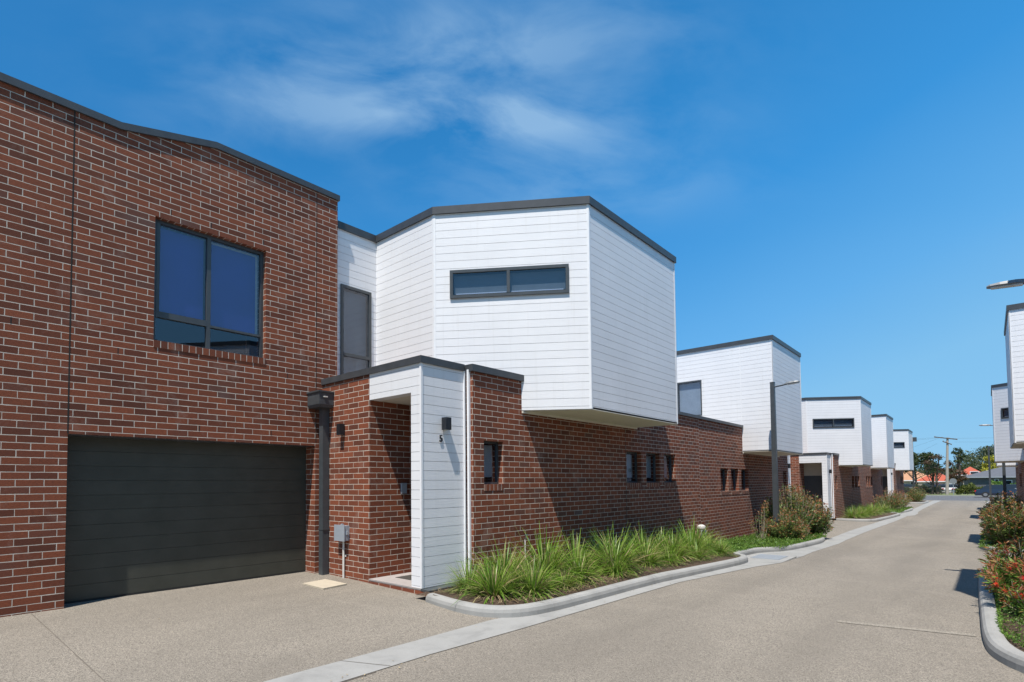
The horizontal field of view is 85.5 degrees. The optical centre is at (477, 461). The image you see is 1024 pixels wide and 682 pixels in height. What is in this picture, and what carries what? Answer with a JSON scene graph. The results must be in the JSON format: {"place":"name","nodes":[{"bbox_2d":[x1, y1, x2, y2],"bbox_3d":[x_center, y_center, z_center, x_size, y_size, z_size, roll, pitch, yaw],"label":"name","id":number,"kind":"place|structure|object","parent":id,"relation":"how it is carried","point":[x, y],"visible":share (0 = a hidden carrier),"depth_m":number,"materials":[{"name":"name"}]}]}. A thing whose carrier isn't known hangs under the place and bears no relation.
{"place":"outdoors","nodes":[
{"label":"outdoors","id":0,"kind":"place"},
{"bbox_2d":[0,500,1023,681],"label":"driveway","id":1,"kind":"structure","parent":0,"point":[777,622],"depth_m":6.16,"materials":[{"name":"concrete"}]},
{"bbox_2d":[303,579,346,589],"bbox_3d":[-2.421,1.964,8.768,0.700,0.048,0.470,-3,-3,43],"label":"access cover","id":2,"kind":"object","parent":1,"relation":"on","point":[324,584],"visible":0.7,"depth_m":8.69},
{"bbox_2d":[0,72,700,616],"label":"townhouse","id":3,"kind":"structure","parent":1,"relation":"on","point":[220,364],"depth_m":9.11,"materials":[{"name":"brick"}]},
{"bbox_2d":[64,436,305,603],"bbox_3d":[-4.352,0.838,8.729,0.054,2.275,3.605,-3,-3,43],"label":"garage door","id":4,"kind":"structure","parent":3,"relation":"in","point":[143,516],"depth_m":8.44,"materials":[{"name":"black metal"}]},
{"bbox_2d":[153,218,263,357],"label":"window","id":5,"kind":"structure","parent":3,"relation":"in","point":[214,307],"depth_m":8.90,"materials":[{"name":"glass"}]},
{"bbox_2d":[340,284,371,374],"bbox_3d":[-2.524,-2.279,10.904,0.527,2.220,0.760,-3,-3,43],"label":"window","id":6,"kind":"structure","parent":3,"relation":"in","point":[355,303],"depth_m":10.83,"materials":[{"name":"glass"}]},
{"bbox_2d":[395,575,411,579],"bbox_3d":[-0.904,1.893,8.954,0.700,0.013,0.500,-3,-3,43],"label":"door mat","id":7,"kind":"object","parent":3,"relation":"on","point":[407,577],"depth_m":8.97,"materials":[{"name":"grey"}]},
{"bbox_2d":[484,441,498,483],"bbox_3d":[0.007,0.037,9.358,0.520,0.770,0.540,-3,-3,43],"label":"window","id":8,"kind":"structure","parent":3,"relation":"in","point":[488,446],"depth_m":9.34,"materials":[{"name":"glass"}]},
{"bbox_2d":[450,264,568,298],"bbox_3d":[0.588,-3.173,10.042,2.170,0.570,0.524,-1,-2,7],"label":"window","id":9,"kind":"structure","parent":3,"relation":"in","point":[537,279],"depth_m":9.87,"materials":[{"name":"glass"}]},
{"bbox_2d":[626,452,636,482],"bbox_3d":[3.341,0.153,12.960,0.520,0.775,0.780,-3,-3,43],"label":"window","id":10,"kind":"structure","parent":3,"relation":"in","point":[628,454],"depth_m":13.02,"materials":[{"name":"glass"}]},
{"bbox_2d":[646,453,655,482],"bbox_3d":[4.007,0.176,13.679,0.520,0.775,0.780,-3,-3,43],"label":"window","id":11,"kind":"structure","parent":3,"relation":"in","point":[648,455],"depth_m":13.75,"materials":[{"name":"glass"}]},
{"bbox_2d":[664,455,671,481],"bbox_3d":[4.659,0.200,14.383,0.520,0.775,0.740,-3,-3,43],"label":"window","id":12,"kind":"structure","parent":3,"relation":"in","point":[665,456],"depth_m":14.44,"materials":[{"name":"metal"}]},
{"bbox_2d":[31,525,975,681],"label":"paving joint","id":13,"kind":"object","parent":1,"relation":"on","point":[422,656],"visible":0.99,"depth_m":5.84,"materials":[{"name":"brown"}]},
{"bbox_2d":[264,500,938,681],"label":"gutter","id":14,"kind":"object","parent":1,"relation":"on","point":[384,658],"visible":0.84,"depth_m":6.05,"materials":[{"name":"concrete"}]},
{"bbox_2d":[747,553,796,560],"bbox_3d":[6.792,2.294,12.823,0.860,0.154,1.050,-3,-3,43],"label":"stormwater pit","id":15,"kind":"object","parent":14,"relation":"in","point":[771,557],"visible":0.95,"depth_m":12.71,"materials":[{"name":"concrete"}]},
{"bbox_2d":[426,537,824,617],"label":"kerb","id":16,"kind":"structure","parent":1,"relation":"on","point":[520,610],"depth_m":7.64,"materials":[{"name":"concrete"}]},
{"bbox_2d":[836,507,912,521],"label":"kerb","id":17,"kind":"structure","parent":1,"relation":"on","point":[877,519],"depth_m":27.88,"materials":[{"name":"concrete"}]},
{"bbox_2d":[837,620,975,635],"bbox_3d":[4.739,1.856,6.157,1.224,0.001,0.110,-2,-3,31],"label":"joint","id":18,"kind":"object","parent":1,"relation":"on","point":[929,630],"visible":1,"depth_m":6.12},
{"bbox_2d":[979,424,1006,497],"bbox_3d":[29.026,0.479,31.046,1.110,5.215,0.320,-3,-3,43],"label":"street lamp","id":19,"kind":"object","parent":1,"relation":"on","point":[1004,477],"visible":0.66,"depth_m":30.72,"materials":[{"name":"metal"}]},
{"bbox_2d":[978,568,1023,672],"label":"kerb","id":20,"kind":"structure","parent":1,"relation":"on","point":[999,647],"depth_m":5.38,"materials":[{"name":"concrete"}]},
{"bbox_2d":[0,0,1023,469],"label":"sky","id":21,"kind":"structure","parent":0,"point":[841,182],"materials":[{"name":"blue"}]},
{"bbox_2d":[415,538,765,604],"bbox_3d":[5.573,2.188,13.268,2.035,0.359,16.807,-3,-3,43],"label":"garden bed","id":22,"kind":"object","parent":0,"point":[472,598],"visible":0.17,"depth_m":8.19,"materials":[{"name":"soil"}]},
{"bbox_2d":[437,558,493,596],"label":"mat rush","id":23,"kind":"object","parent":22,"relation":"on","point":[461,585],"visible":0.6,"depth_m":7.82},
{"bbox_2d":[451,553,537,605],"bbox_3d":[0.207,1.557,7.516,1.486,0.649,1.478,-3,-3,43],"label":"mat rush","id":24,"kind":"object","parent":22,"relation":"on","point":[493,586],"visible":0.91,"depth_m":7.41,"materials":[{"name":"plant"}]},
{"bbox_2d":[451,538,555,595],"bbox_3d":[0.437,1.544,8.265,1.862,0.843,1.831,-3,-3,43],"label":"mat rush","id":25,"kind":"object","parent":22,"relation":"on","point":[506,562],"visible":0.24,"depth_m":8.14,"materials":[{"name":"plant"}]},
{"bbox_2d":[498,554,572,600],"bbox_3d":[0.753,1.580,7.687,1.283,0.614,1.302,-3,-3,43],"label":"mat rush","id":26,"kind":"object","parent":22,"relation":"on","point":[537,584],"visible":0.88,"depth_m":7.57,"materials":[{"name":"plant"}]},
{"bbox_2d":[495,524,597,587],"bbox_3d":[1.026,1.424,8.687,1.919,0.991,1.853,-3,-3,43],"label":"mat rush","id":27,"kind":"object","parent":22,"relation":"on","point":[550,559],"visible":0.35,"depth_m":8.50,"materials":[{"name":"plant"}]},
{"bbox_2d":[545,564,587,590],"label":"mat rush","id":28,"kind":"object","parent":22,"relation":"on","point":[569,583],"visible":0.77,"depth_m":8.03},
{"bbox_2d":[543,530,610,573],"bbox_3d":[1.734,1.543,9.488,1.592,0.826,1.579,-3,-3,43],"label":"mat rush","id":29,"kind":"object","parent":22,"relation":"on","point":[579,551],"visible":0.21,"depth_m":9.40,"materials":[{"name":"plant"}]},
{"bbox_2d":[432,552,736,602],"bbox_3d":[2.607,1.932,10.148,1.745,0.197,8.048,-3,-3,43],"label":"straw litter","id":30,"kind":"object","parent":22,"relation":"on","point":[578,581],"visible":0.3,"depth_m":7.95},
{"bbox_2d":[551,544,618,586],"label":"mat rush","id":31,"kind":"object","parent":22,"relation":"on","point":[589,574],"visible":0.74,"depth_m":8.50,"materials":[{"name":"plant"}]},
{"bbox_2d":[582,528,641,565],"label":"mat rush","id":32,"kind":"object","parent":22,"relation":"on","point":[597,548],"visible":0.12,"depth_m":10.50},
{"bbox_2d":[588,548,638,577],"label":"mat rush","id":33,"kind":"object","parent":22,"relation":"on","point":[611,568],"visible":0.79,"depth_m":9.06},
{"bbox_2d":[581,523,660,579],"bbox_3d":[2.353,1.502,9.566,1.688,0.938,2.019,-1,-2,7],"label":"mat rush","id":34,"kind":"object","parent":22,"relation":"on","point":[620,550],"visible":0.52,"depth_m":9.53,"materials":[{"name":"plant"}]},
{"bbox_2d":[622,537,674,568],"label":"mat rush","id":35,"kind":"object","parent":22,"relation":"on","point":[650,559],"visible":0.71,"depth_m":10.20,"materials":[{"name":"plant"}]},
{"bbox_2d":[614,520,685,562],"bbox_3d":[3.243,1.599,10.968,1.804,0.839,1.725,-3,-3,43],"label":"mat rush","id":36,"kind":"object","parent":22,"relation":"on","point":[641,535],"visible":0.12,"depth_m":10.91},
{"bbox_2d":[644,523,692,555],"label":"mat rush","id":37,"kind":"object","parent":22,"relation":"on","point":[651,538],"visible":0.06,"depth_m":11.96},
{"bbox_2d":[658,546,691,566],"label":"mat rush","id":38,"kind":"object","parent":22,"relation":"on","point":[670,561],"visible":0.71,"depth_m":10.40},
{"bbox_2d":[653,529,705,561],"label":"mat rush","id":39,"kind":"object","parent":22,"relation":"on","point":[674,544],"visible":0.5,"depth_m":11.12,"materials":[{"name":"plant"}]},
{"bbox_2d":[654,519,727,558],"bbox_3d":[4.761,1.673,12.171,1.697,0.952,1.659,-3,-3,43],"label":"mat rush","id":40,"kind":"object","parent":22,"relation":"on","point":[695,539],"visible":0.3,"depth_m":12.08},
{"bbox_2d":[685,541,717,560],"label":"mat rush","id":41,"kind":"object","parent":22,"relation":"on","point":[701,552],"visible":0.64,"depth_m":11.43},
{"bbox_2d":[697,524,706,536],"bbox_3d":[6.204,2.031,15.252,0.214,0.560,0.338,-3,-3,43],"label":"garden light","id":42,"kind":"object","parent":22,"relation":"on","point":[701,526],"visible":0.53,"depth_m":15.17,"materials":[{"name":"plastic"}]},
{"bbox_2d":[682,524,726,542],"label":"mat rush","id":43,"kind":"object","parent":22,"relation":"on","point":[701,534],"visible":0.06,"depth_m":13.81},
{"bbox_2d":[697,531,733,551],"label":"mat rush","id":44,"kind":"object","parent":22,"relation":"on","point":[710,541],"visible":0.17,"depth_m":12.93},
{"bbox_2d":[708,537,746,555],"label":"mat rush","id":45,"kind":"object","parent":22,"relation":"on","point":[720,551],"visible":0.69,"depth_m":12.23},
{"bbox_2d":[749,504,769,539],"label":"bottlebrush shrub","id":46,"kind":"object","parent":22,"relation":"on","point":[762,529],"visible":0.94,"depth_m":16.19,"materials":[{"name":"green plant"}]},
{"bbox_2d":[710,531,826,553],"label":"ground cover","id":47,"kind":"object","parent":22,"relation":"on","point":[739,544],"visible":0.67,"depth_m":15.15,"materials":[{"name":"green plant"}]},
{"bbox_2d":[770,381,799,524],"bbox_3d":[9.421,0.028,16.904,0.910,4.983,0.320,-3,-3,43],"label":"street lamp","id":48,"kind":"object","parent":22,"relation":"on","point":[775,489],"visible":0.91,"depth_m":17.06,"materials":[{"name":"metal"}]},
{"bbox_2d":[760,510,810,538],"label":"bottlebrush shrub","id":49,"kind":"object","parent":22,"relation":"on","point":[785,527],"visible":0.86,"depth_m":16.54,"materials":[{"name":"green plant"}]},
{"bbox_2d":[760,483,820,529],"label":"bottlebrush shrub","id":50,"kind":"object","parent":22,"relation":"on","point":[796,505],"visible":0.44,"depth_m":18.07,"materials":[{"name":"green plant"}]},
{"bbox_2d":[798,493,834,534],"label":"bottlebrush shrub","id":51,"kind":"object","parent":22,"relation":"on","point":[821,525],"visible":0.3,"depth_m":18.35,"materials":[{"name":"green plant"}]},
{"bbox_2d":[832,511,895,518],"bbox_3d":[24.456,3.108,33.651,2.035,0.067,16.807,-3,-3,43],"label":"garden bed","id":52,"kind":"object","parent":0,"point":[880,515],"visible":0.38,"depth_m":29.68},
{"bbox_2d":[840,505,864,518],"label":"mat rush","id":53,"kind":"object","parent":52,"relation":"on","point":[851,514],"visible":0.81,"depth_m":28.15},
{"bbox_2d":[846,507,871,517],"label":"mat rush","id":54,"kind":"object","parent":52,"relation":"on","point":[861,513],"visible":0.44,"depth_m":28.67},
{"bbox_2d":[860,504,876,515],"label":"mat rush","id":55,"kind":"object","parent":52,"relation":"on","point":[869,510],"visible":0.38,"depth_m":30.00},
{"bbox_2d":[876,502,895,512],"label":"mat rush","id":56,"kind":"object","parent":52,"relation":"on","point":[884,508],"visible":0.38,"depth_m":33.40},
{"bbox_2d":[873,487,907,508],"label":"bottlebrush shrub","id":57,"kind":"object","parent":52,"relation":"on","point":[896,499],"visible":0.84,"depth_m":36.93,"materials":[{"name":"green plant"}]},
{"bbox_2d":[883,490,913,506],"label":"bottlebrush shrub","id":58,"kind":"object","parent":52,"relation":"on","point":[906,500],"visible":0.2,"depth_m":38.81,"materials":[{"name":"green plant"}]},
{"bbox_2d":[886,506,912,512],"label":"ground cover","id":59,"kind":"object","parent":52,"relation":"on","point":[900,509],"visible":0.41,"depth_m":35.56,"materials":[{"name":"green plant"}]},
{"bbox_2d":[927,492,973,494],"bbox_3d":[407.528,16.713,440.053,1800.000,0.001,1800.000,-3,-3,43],"label":"ground","id":60,"kind":"structure","parent":0,"point":[952,494],"depth_m":84.12,"materials":[{"name":"green plant"}]},
{"bbox_2d":[677,335,802,541],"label":"townhouse","id":61,"kind":"structure","parent":60,"relation":"on","point":[723,391],"depth_m":18.44,"materials":[{"name":"brick"}]},
{"bbox_2d":[677,380,701,415],"bbox_3d":[7.706,-2.197,19.806,0.920,1.310,0.520,-3,-3,43],"label":"window","id":62,"kind":"structure","parent":61,"relation":"in","point":[689,393],"depth_m":19.70,"materials":[{"name":"glass"}]},
{"bbox_2d":[720,468,724,491],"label":"window","id":63,"kind":"structure","parent":61,"relation":"in","point":[720,468],"depth_m":17.34,"materials":[{"name":"metal"}]},
{"bbox_2d":[731,469,735,490],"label":"window","id":64,"kind":"structure","parent":61,"relation":"in","point":[731,469],"depth_m":18.06,"materials":[{"name":"metal"}]},
{"bbox_2d":[741,469,744,490],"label":"window","id":65,"kind":"structure","parent":61,"relation":"in","point":[743,489],"depth_m":18.77,"materials":[{"name":"glass"}]},
{"bbox_2d":[790,396,872,519],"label":"townhouse","id":66,"kind":"structure","parent":60,"relation":"on","point":[831,462],"depth_m":30.16,"materials":[{"name":"brick"}]},
{"bbox_2d":[804,476,822,509],"bbox_3d":[18.190,1.896,29.718,1.028,2.220,0.080,-3,-3,43],"label":"front door","id":67,"kind":"structure","parent":66,"relation":"in","point":[813,483],"depth_m":29.77,"materials":[{"name":"metal"}]},
{"bbox_2d":[812,418,854,427],"bbox_3d":[19.473,-2.064,30.418,2.170,0.570,0.524,-1,-2,7],"label":"window","id":68,"kind":"structure","parent":66,"relation":"in","point":[830,422],"depth_m":30.24,"materials":[{"name":"glass"}]},
{"bbox_2d":[863,414,894,506],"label":"townhouse","id":69,"kind":"structure","parent":60,"relation":"on","point":[882,442],"depth_m":38.65,"materials":[{"name":"brick"}]},
{"bbox_2d":[882,429,916,497],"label":"townhouse","id":70,"kind":"structure","parent":60,"relation":"on","point":[904,440],"depth_m":50.69,"materials":[{"name":"brick"}]},
{"bbox_2d":[882,476,887,497],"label":"front door","id":71,"kind":"structure","parent":70,"relation":"in","point":[884,478],"depth_m":50.20,"materials":[{"name":"metal"}]},
{"bbox_2d":[894,442,904,447],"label":"window","id":72,"kind":"structure","parent":70,"relation":"in","point":[896,444],"depth_m":50.76,"materials":[{"name":"glass"}]},
{"bbox_2d":[903,471,926,483],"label":"house","id":73,"kind":"structure","parent":60,"relation":"on","point":[908,479],"depth_m":101.44,"materials":[{"name":"tile"}]},
{"bbox_2d":[903,451,942,484],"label":"tree","id":74,"kind":"object","parent":60,"relation":"on","point":[918,460],"visible":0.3,"depth_m":87.00,"materials":[{"name":"green plant"}]},
{"bbox_2d":[904,486,941,493],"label":"picket fence","id":75,"kind":"object","parent":60,"relation":"on","point":[909,488],"visible":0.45,"depth_m":80.39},
{"bbox_2d":[904,484,941,493],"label":"hedge","id":76,"kind":"object","parent":60,"relation":"on","point":[921,487],"visible":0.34,"depth_m":81.23,"materials":[{"name":"green plant"}]},
{"bbox_2d":[908,461,942,493],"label":"tree","id":77,"kind":"object","parent":60,"relation":"on","point":[931,476],"visible":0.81,"depth_m":78.32,"materials":[{"name":"green plant"}]},
{"bbox_2d":[917,473,945,483],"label":"house","id":78,"kind":"structure","parent":60,"relation":"on","point":[940,480],"depth_m":96.27,"materials":[{"name":"orange tile"}]},
{"bbox_2d":[923,454,954,494],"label":"tree","id":79,"kind":"object","parent":60,"relation":"on","point":[937,457],"visible":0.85,"depth_m":77.20,"materials":[{"name":"green plant"}]},
{"bbox_2d":[934,437,957,494],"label":"utility pole","id":80,"kind":"object","parent":60,"relation":"on","point":[947,468],"visible":0.97,"depth_m":75.02,"materials":[{"name":"wood"}]},
{"bbox_2d":[941,484,957,493],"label":"parked car","id":81,"kind":"object","parent":60,"relation":"on","point":[950,488],"visible":0.33,"depth_m":80.90,"materials":[{"name":"white"}]},
{"bbox_2d":[949,478,956,494],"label":"road sign","id":82,"kind":"object","parent":60,"relation":"on","point":[953,481],"visible":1,"depth_m":73.85,"materials":[{"name":"grey"}]},
{"bbox_2d":[944,469,968,494],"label":"tree","id":83,"kind":"object","parent":60,"relation":"on","point":[959,478],"visible":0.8,"depth_m":78.32,"materials":[{"name":"green plant"}]},
{"bbox_2d":[950,447,966,475],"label":"tree","id":84,"kind":"object","parent":60,"relation":"on","point":[960,456],"visible":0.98,"depth_m":90.46,"materials":[{"name":"green plant"}]},
{"bbox_2d":[944,464,979,477],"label":"tree","id":85,"kind":"object","parent":60,"relation":"on","point":[966,466],"visible":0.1,"depth_m":120.09,"materials":[{"name":"green plant"}]},
{"bbox_2d":[955,467,979,483],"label":"house","id":86,"kind":"structure","parent":60,"relation":"on","point":[970,470],"depth_m":103.93,"materials":[{"name":"orange tile"}]},
{"bbox_2d":[926,495,1014,496],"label":"road kerb","id":87,"kind":"structure","parent":60,"relation":"on","point":[952,495],"depth_m":69.66,"materials":[{"name":"concrete"}]},
{"bbox_2d":[953,444,993,466],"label":"tree","id":88,"kind":"object","parent":60,"relation":"on","point":[972,459],"visible":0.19,"depth_m":139.42,"materials":[{"name":"green plant"}]},
{"bbox_2d":[955,483,994,494],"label":"hedge","id":89,"kind":"object","parent":60,"relation":"on","point":[970,488],"visible":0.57,"depth_m":77.44,"materials":[{"name":"green plant"}]},
{"bbox_2d":[964,467,1015,486],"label":"house","id":90,"kind":"structure","parent":60,"relation":"on","point":[980,479],"depth_m":87.02,"materials":[{"name":"tile"}]},
{"bbox_2d":[970,479,988,486],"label":"garage door","id":91,"kind":"structure","parent":90,"relation":"in","point":[978,482],"depth_m":87.18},
{"bbox_2d":[981,455,998,471],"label":"tree","id":92,"kind":"object","parent":60,"relation":"on","point":[985,465],"visible":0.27,"depth_m":98.99,"materials":[{"name":"yellow plant"}]},
{"bbox_2d":[991,383,1023,499],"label":"townhouse","id":93,"kind":"structure","parent":60,"relation":"on","point":[1004,452],"depth_m":26.74,"materials":[{"name":"brick"}]},
{"bbox_2d":[1001,407,1008,418],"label":"window","id":94,"kind":"structure","parent":93,"relation":"in","point":[1004,411],"depth_m":26.59,"materials":[{"name":"glass"}]},
{"bbox_2d":[996,463,1018,500],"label":"townhouse","id":95,"kind":"structure","parent":60,"relation":"on","point":[1015,465],"depth_m":36.25,"materials":[{"name":"brick"}]},
{"bbox_2d":[1004,303,1023,448],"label":"townhouse","id":96,"kind":"structure","parent":60,"relation":"on","point":[1014,328],"depth_m":14.86,"materials":[{"name":"wood"}]},
{"bbox_2d":[905,496,1011,500],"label":"road","id":97,"kind":"structure","parent":0,"point":[968,498],"depth_m":60.77,"materials":[{"name":"asphalt"}]},
{"bbox_2d":[974,485,1016,496],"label":"parked car","id":98,"kind":"object","parent":97,"relation":"on","point":[984,491],"visible":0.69,"depth_m":62.54,"materials":[{"name":"blue"}]},
{"bbox_2d":[992,590,1023,651],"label":"garden bed","id":99,"kind":"object","parent":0,"point":[1017,646],"visible":0.08,"depth_m":5.78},
{"bbox_2d":[975,538,1023,606],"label":"bottlebrush shrub","id":100,"kind":"object","parent":99,"relation":"on","point":[1004,567],"visible":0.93,"depth_m":6.69,"materials":[{"name":"green plant"}]},
{"bbox_2d":[986,279,1023,289],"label":"street lamp","id":101,"kind":"object","parent":99,"relation":"on","point":[1010,283],"visible":1,"depth_m":9.01,"materials":[{"name":"metal"}]},
{"bbox_2d":[994,592,1023,646],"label":"ground cover","id":102,"kind":"object","parent":99,"relation":"on","point":[999,611],"visible":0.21,"depth_m":5.84,"materials":[{"name":"green plant"}]},
{"bbox_2d":[999,579,1023,615],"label":"bottlebrush shrub","id":103,"kind":"object","parent":99,"relation":"on","point":[1019,600],"visible":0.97,"depth_m":6.24,"materials":[{"name":"green plant"}]},
{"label":"garden bed","id":104,"kind":"structure","parent":0,"visible":0},
{"bbox_2d":[978,533,1009,548],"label":"ground cover","id":105,"kind":"object","parent":104,"relation":"on","point":[982,542],"visible":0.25,"depth_m":15.51,"materials":[{"name":"green plant"}]},
{"bbox_2d":[977,490,1023,529],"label":"bottlebrush shrub","id":106,"kind":"object","parent":104,"relation":"on","point":[1005,502],"visible":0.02,"depth_m":17.30,"materials":[{"name":"green plant"}]},
{"bbox_2d":[978,491,1023,544],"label":"bottlebrush shrub","id":107,"kind":"object","parent":104,"relation":"on","point":[1003,523],"visible":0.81,"depth_m":15.07,"materials":[{"name":"green plant"}]},
{"bbox_2d":[978,492,1023,532],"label":"bottlebrush shrub","id":108,"kind":"object","parent":104,"relation":"on","point":[986,506],"visible":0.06,"depth_m":16.37,"materials":[{"name":"green plant"}]},
{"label":"kerb","id":109,"kind":"structure","parent":0,"visible":0},
{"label":"garden bed","id":110,"kind":"structure","parent":109,"relation":"in","visible":0},
{"bbox_2d":[988,446,993,499],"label":"street lamp","id":111,"kind":"object","parent":110,"relation":"on","point":[990,490],"visible":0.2,"depth_m":48.35,"materials":[{"name":"metal"}]},
{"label":"garden bed","id":112,"kind":"structure","parent":0,"visible":0},
{"bbox_2d":[905,487,927,501],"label":"bottlebrush shrub","id":113,"kind":"object","parent":112,"relation":"on","point":[916,495],"visible":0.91,"depth_m":49.45,"materials":[{"name":"green plant"}]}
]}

